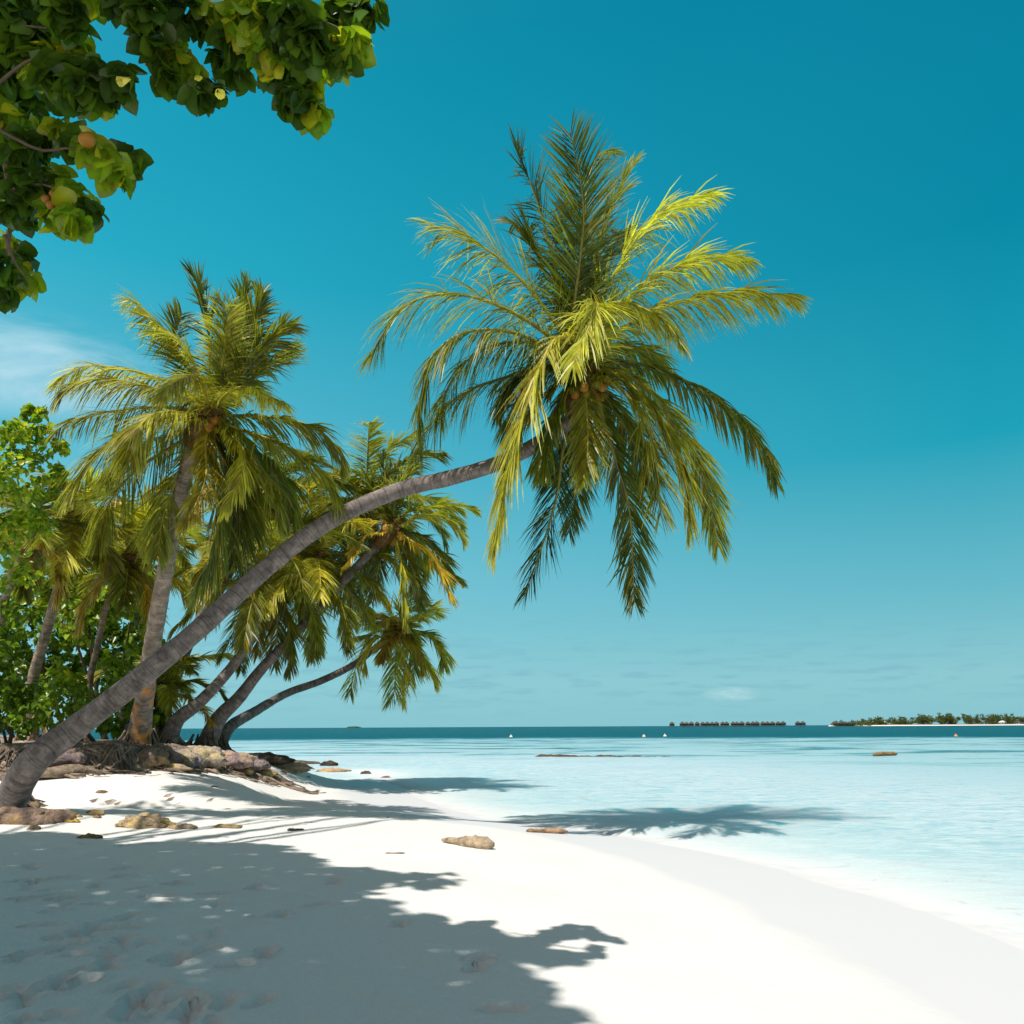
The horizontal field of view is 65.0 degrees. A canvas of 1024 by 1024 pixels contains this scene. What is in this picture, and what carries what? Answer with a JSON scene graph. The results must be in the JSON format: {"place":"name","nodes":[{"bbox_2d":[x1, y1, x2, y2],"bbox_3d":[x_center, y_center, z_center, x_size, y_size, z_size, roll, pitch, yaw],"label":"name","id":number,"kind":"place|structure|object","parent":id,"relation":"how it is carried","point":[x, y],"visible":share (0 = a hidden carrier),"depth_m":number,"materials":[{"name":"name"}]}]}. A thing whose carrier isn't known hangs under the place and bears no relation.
{"place":"outdoors","nodes":[
{"label":"outdoors","id":0,"kind":"place"},
{"bbox_2d":[0,735,1023,1023],"bbox_3d":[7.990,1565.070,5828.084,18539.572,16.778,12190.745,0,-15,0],"label":"sand ground","id":1,"kind":"structure","parent":0,"point":[332,913],"depth_m":5.89,"materials":[{"name":"white sand"}]},
{"bbox_2d":[0,599,51,743],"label":"leafy bush","id":2,"kind":"object","parent":1,"relation":"on","point":[20,709],"visible":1,"depth_m":17.40,"materials":[{"name":"green plant"}]},
{"bbox_2d":[26,825,40,829],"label":"pebble","id":3,"kind":"object","parent":1,"relation":"on","point":[33,827],"visible":0.72,"depth_m":9.82,"materials":[{"name":"brown stone"}]},
{"bbox_2d":[30,801,40,807],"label":"pebble","id":4,"kind":"object","parent":1,"relation":"on","point":[36,804],"visible":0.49,"depth_m":13.08,"materials":[{"name":"beige stone"}]},
{"bbox_2d":[0,402,71,593],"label":"broadleaf tree","id":5,"kind":"object","parent":1,"relation":"on","point":[31,519],"visible":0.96,"depth_m":15.17,"materials":[{"name":"green plant"}]},
{"bbox_2d":[0,806,77,824],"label":"rock","id":6,"kind":"object","parent":1,"relation":"on","point":[11,815],"visible":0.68,"depth_m":10.58,"materials":[{"name":"beige stone"}]},
{"bbox_2d":[0,473,119,645],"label":"palm tree","id":7,"kind":"object","parent":1,"relation":"on","point":[36,543],"visible":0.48,"depth_m":18.06,"materials":[{"name":"green plant"}]},
{"bbox_2d":[49,747,90,766],"bbox_3d":[-8.503,4.744,15.462,0.864,0.413,0.667,-1,-15,4],"label":"boulder","id":8,"kind":"object","parent":1,"relation":"on","point":[75,755],"visible":0.56,"depth_m":15.28,"materials":[{"name":"grey stone"}]},
{"bbox_2d":[64,818,80,822],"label":"rock","id":9,"kind":"object","parent":1,"relation":"on","point":[76,820],"visible":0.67,"depth_m":10.80,"materials":[{"name":"yellow stone"}]},
{"bbox_2d":[33,655,115,740],"bbox_3d":[-10.500,4.524,19.398,1.925,2.177,1.573,0,-15,0],"label":"leafy bush","id":10,"kind":"object","parent":1,"relation":"on","point":[69,684],"visible":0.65,"depth_m":19.14,"materials":[{"name":"green plant"}]},
{"bbox_2d":[0,596,153,737],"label":"broadleaf tree","id":11,"kind":"object","parent":1,"relation":"on","point":[116,714],"visible":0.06,"depth_m":30.00,"materials":[{"name":"green plant"}]},
{"bbox_2d":[0,466,163,739],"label":"palm tree","id":12,"kind":"object","parent":1,"relation":"on","point":[71,539],"visible":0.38,"depth_m":19.39,"materials":[{"name":"green plant"}]},
{"bbox_2d":[0,570,165,721],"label":"broadleaf tree","id":13,"kind":"object","parent":1,"relation":"on","point":[113,635],"visible":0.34,"depth_m":25.67,"materials":[{"name":"green plant"}]},
{"bbox_2d":[10,545,162,739],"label":"broadleaf tree","id":14,"kind":"object","parent":1,"relation":"on","point":[67,631],"visible":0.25,"depth_m":23.51,"materials":[{"name":"green plant"}]},
{"bbox_2d":[77,833,102,838],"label":"rock","id":15,"kind":"object","parent":1,"relation":"on","point":[92,836],"visible":0.69,"depth_m":9.11,"materials":[{"name":"stone"}]},
{"bbox_2d":[87,810,104,815],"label":"pebble","id":16,"kind":"object","parent":1,"relation":"on","point":[98,812],"visible":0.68,"depth_m":12.05,"materials":[{"name":"beige stone"}]},
{"bbox_2d":[95,790,107,792],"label":"pebble","id":17,"kind":"object","parent":1,"relation":"on","point":[101,791],"visible":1,"depth_m":14.10,"materials":[{"name":"beige stone"}]},
{"bbox_2d":[90,641,159,739],"bbox_3d":[-9.867,4.596,20.534,1.713,2.614,1.208,7,-17,-25],"label":"leafy bush","id":18,"kind":"object","parent":1,"relation":"on","point":[112,663],"visible":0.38,"depth_m":20.37,"materials":[{"name":"green plant"}]},
{"bbox_2d":[48,499,204,740],"bbox_3d":[-10.153,2.924,20.738,3.952,6.379,4.120,0,-15,0],"label":"palm tree","id":19,"kind":"object","parent":1,"relation":"on","point":[143,582],"visible":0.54,"depth_m":20.66,"materials":[{"name":"green plant"}]},
{"bbox_2d":[46,476,219,732],"bbox_3d":[-12.395,3.069,25.410,6.209,8.988,6.258,0,-15,0],"label":"palm tree","id":20,"kind":"object","parent":1,"relation":"on","point":[182,560],"visible":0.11,"depth_m":25.85,"materials":[{"name":"green plant"}]},
{"bbox_2d":[114,812,175,828],"bbox_3d":[-4.891,4.140,10.702,0.699,0.262,0.673,-10,-18,33],"label":"rock","id":21,"kind":"object","parent":1,"relation":"on","point":[145,820],"visible":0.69,"depth_m":10.55,"materials":[{"name":"beige stone"}]},
{"bbox_2d":[139,745,169,767],"bbox_3d":[-7.441,5.051,16.546,0.827,0.479,0.670,-2,-15,7],"label":"boulder","id":22,"kind":"object","parent":1,"relation":"on","point":[154,756],"visible":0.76,"depth_m":16.42,"materials":[{"name":"brown stone"}]},
{"bbox_2d":[77,633,233,736],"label":"palm tree","id":23,"kind":"object","parent":1,"relation":"on","point":[167,684],"visible":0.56,"depth_m":22.11,"materials":[{"name":"green plant"}]},
{"bbox_2d":[152,698,166,734],"bbox_3d":[-9.894,5.842,22.457,0.867,1.491,1.064,4,-16,-16],"label":"leafy bush","id":24,"kind":"object","parent":1,"relation":"on","point":[160,722],"visible":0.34,"depth_m":22.19,"materials":[{"name":"green plant"}]},
{"bbox_2d":[0,739,325,793],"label":"root mat","id":25,"kind":"object","parent":1,"relation":"on","point":[10,753],"visible":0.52,"depth_m":15.80,"materials":[{"name":"brown plant"}]},
{"bbox_2d":[40,762,184,778],"bbox_3d":[-7.753,5.116,15.927,0.534,0.327,3.388,-11,-18,34],"label":"rock","id":26,"kind":"object","parent":25,"relation":"on","point":[55,772],"visible":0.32,"depth_m":15.06,"materials":[{"name":"beige stone"}]},
{"bbox_2d":[160,764,192,771],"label":"rock","id":27,"kind":"object","parent":1,"relation":"on","point":[182,767],"visible":0.23,"depth_m":16.56,"materials":[{"name":"beige stone"}]},
{"bbox_2d":[166,823,197,829],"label":"rock","id":28,"kind":"object","parent":1,"relation":"on","point":[179,826],"visible":0.7,"depth_m":10.55,"materials":[{"name":"beige stone"}]},
{"bbox_2d":[169,748,202,768],"bbox_3d":[-7.146,5.305,17.216,1.052,0.481,0.548,3,-15,-13],"label":"boulder","id":29,"kind":"object","parent":1,"relation":"on","point":[188,757],"visible":0.48,"depth_m":17.10,"materials":[{"name":"beige stone"}]},
{"bbox_2d":[0,0,389,313],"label":"overhanging tree","id":30,"kind":"object","parent":1,"relation":"on","point":[297,55],"visible":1,"depth_m":4.32,"materials":[{"name":"green plant"}]},
{"bbox_2d":[39,257,351,745],"bbox_3d":[-6.588,0.072,14.876,8.175,9.348,4.540,-15,-21,43],"label":"palm tree","id":31,"kind":"object","parent":1,"relation":"on","point":[209,421],"visible":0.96,"depth_m":14.42,"materials":[{"name":"green plant"}]},
{"bbox_2d":[187,745,228,769],"bbox_3d":[-6.965,5.476,17.821,1.287,0.589,0.745,5,-16,-21],"label":"boulder","id":32,"kind":"object","parent":1,"relation":"on","point":[213,756],"visible":0.56,"depth_m":17.69,"materials":[{"name":"beige stone"}]},
{"bbox_2d":[212,824,242,828],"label":"rock","id":33,"kind":"object","parent":1,"relation":"on","point":[232,826],"visible":0.69,"depth_m":11.04,"materials":[{"name":"beige stone"}]},
{"bbox_2d":[223,750,256,769],"bbox_3d":[-6.599,5.758,18.621,1.348,0.475,0.695,1,-15,-5],"label":"boulder","id":34,"kind":"object","parent":1,"relation":"on","point":[239,760],"visible":0.63,"depth_m":18.44,"materials":[{"name":"beige stone"}]},
{"bbox_2d":[235,767,253,774],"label":"rock","id":35,"kind":"object","parent":1,"relation":"on","point":[248,771],"visible":0.25,"depth_m":18.57,"materials":[{"name":"brown stone"}]},
{"bbox_2d":[146,505,370,745],"bbox_3d":[-6.942,3.070,21.608,5.758,6.739,5.519,4,-16,-16],"label":"palm tree","id":36,"kind":"object","parent":1,"relation":"on","point":[250,628],"visible":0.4,"depth_m":21.41,"materials":[{"name":"green plant"}]},
{"bbox_2d":[250,756,270,770],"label":"boulder","id":37,"kind":"object","parent":1,"relation":"on","point":[260,764],"visible":0.34,"depth_m":18.99,"materials":[{"name":"grey stone"}]},
{"bbox_2d":[149,433,375,720],"bbox_3d":[-7.806,2.369,23.191,7.499,9.149,6.321,0,-15,0],"label":"palm tree","id":38,"kind":"object","parent":1,"relation":"on","point":[345,488],"visible":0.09,"depth_m":23.61,"materials":[{"name":"green plant"}]},
{"bbox_2d":[264,769,278,776],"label":"rock","id":39,"kind":"object","parent":1,"relation":"on","point":[271,773],"visible":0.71,"depth_m":19.21,"materials":[{"name":"beige stone"}]},
{"bbox_2d":[248,752,295,764],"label":"rock","id":40,"kind":"object","parent":1,"relation":"on","point":[271,758],"visible":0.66,"depth_m":21.28,"materials":[{"name":"grey stone"}]},
{"bbox_2d":[273,762,312,773],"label":"rock","id":41,"kind":"object","parent":1,"relation":"on","point":[294,767],"visible":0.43,"depth_m":21.62,"materials":[{"name":"grey stone"}]},
{"bbox_2d":[287,828,303,830],"bbox_3d":[-2.944,4.321,10.956,0.064,0.047,0.259,-13,-20,40],"label":"twig","id":42,"kind":"object","parent":1,"relation":"on","point":[293,829],"visible":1,"depth_m":10.92,"materials":[{"name":"brown wood"}]},
{"bbox_2d":[295,760,320,763],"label":"rock","id":43,"kind":"object","parent":1,"relation":"on","point":[306,762],"visible":0.27,"depth_m":41.13,"materials":[{"name":"beige stone"}]},
{"bbox_2d":[223,482,419,667],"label":"palm tree","id":44,"kind":"object","parent":1,"relation":"on","point":[321,562],"visible":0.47,"depth_m":22.23,"materials":[{"name":"green plant"}]},
{"bbox_2d":[320,760,337,765],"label":"rock","id":45,"kind":"object","parent":1,"relation":"on","point":[329,763],"visible":0.61,"depth_m":38.97,"materials":[{"name":"stone"}]},
{"bbox_2d":[315,767,351,771],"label":"rock","id":46,"kind":"object","parent":1,"relation":"on","point":[334,769],"visible":0.62,"depth_m":33.64,"materials":[{"name":"beige stone"}]},
{"bbox_2d":[187,446,482,750],"bbox_3d":[-4.896,2.467,22.888,8.153,8.827,3.078,0,-15,0],"label":"palm tree","id":47,"kind":"object","parent":1,"relation":"on","point":[393,532],"visible":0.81,"depth_m":22.87,"materials":[{"name":"green plant"}]},
{"bbox_2d":[219,584,457,751],"bbox_3d":[-5.701,4.842,25.741,8.351,5.781,3.542,8,-17,-27],"label":"palm tree","id":48,"kind":"object","parent":1,"relation":"on","point":[392,634],"visible":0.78,"depth_m":26.67,"materials":[{"name":"green plant"}]},
{"bbox_2d":[266,415,467,615],"bbox_3d":[-5.125,2.275,24.115,7.953,10.052,5.893,-7,-16,24],"label":"palm tree","id":49,"kind":"object","parent":1,"relation":"on","point":[371,451],"visible":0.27,"depth_m":23.99,"materials":[{"name":"green plant"}]},
{"bbox_2d":[385,852,403,853],"bbox_3d":[-1.307,3.816,8.996,0.230,0.026,0.029,6,-16,-23],"label":"twig","id":50,"kind":"object","parent":1,"relation":"on","point":[395,853],"visible":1,"depth_m":8.99,"materials":[{"name":"beige wood"}]},
{"bbox_2d":[0,108,813,807],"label":"palm tree","id":51,"kind":"object","parent":1,"relation":"on","point":[586,362],"visible":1,"depth_m":13.96,"materials":[{"name":"green plant"}]},
{"bbox_2d":[441,835,494,849],"bbox_3d":[-0.575,4.113,10.014,0.836,0.186,0.247,-11,-18,35],"label":"rock","id":52,"kind":"object","parent":1,"relation":"on","point":[480,842],"visible":0.88,"depth_m":9.86,"materials":[{"name":"beige stone"}]},
{"bbox_2d":[526,828,567,833],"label":"rock","id":53,"kind":"object","parent":1,"relation":"on","point":[551,830],"visible":0.89,"depth_m":12.83,"materials":[{"name":"beige stone"}]},
{"bbox_2d":[0,725,1023,949],"bbox_3d":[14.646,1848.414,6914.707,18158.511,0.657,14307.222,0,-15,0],"label":"sea water","id":54,"kind":"structure","parent":0,"point":[928,819],"depth_m":23.46,"materials":[{"name":"teal liquid"}]},
{"bbox_2d":[535,754,670,756],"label":"reef rock","id":55,"kind":"object","parent":54,"relation":"in","point":[551,755],"visible":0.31,"depth_m":48.94,"materials":[{"name":"brown stone"}]},
{"bbox_2d":[679,725,783,726],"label":"walkway","id":56,"kind":"structure","parent":54,"relation":"in","point":[748,725],"depth_m":1058.54,"materials":[{"name":"brown wood"}]},
{"bbox_2d":[738,721,745,726],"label":"overwater bungalow","id":57,"kind":"object","parent":54,"relation":"in","point":[741,723],"visible":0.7,"depth_m":1004.07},
{"bbox_2d":[873,752,897,755],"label":"driftwood","id":58,"kind":"object","parent":54,"relation":"on","point":[885,754],"visible":0.92,"depth_m":47.69,"materials":[{"name":"brown wood"}]},
{"bbox_2d":[0,0,1023,728],"label":"sky","id":59,"kind":"structure","parent":0,"point":[870,153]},
{"bbox_2d":[829,723,1023,725],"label":"distant island beach","id":60,"kind":"structure","parent":0,"point":[937,724],"depth_m":1222.98,"materials":[{"name":"white sand"}]},
{"bbox_2d":[830,712,1023,725],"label":"island trees","id":61,"kind":"object","parent":60,"relation":"on","point":[949,718],"visible":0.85,"depth_m":1249.01,"materials":[{"name":"green plant"}]}
]}

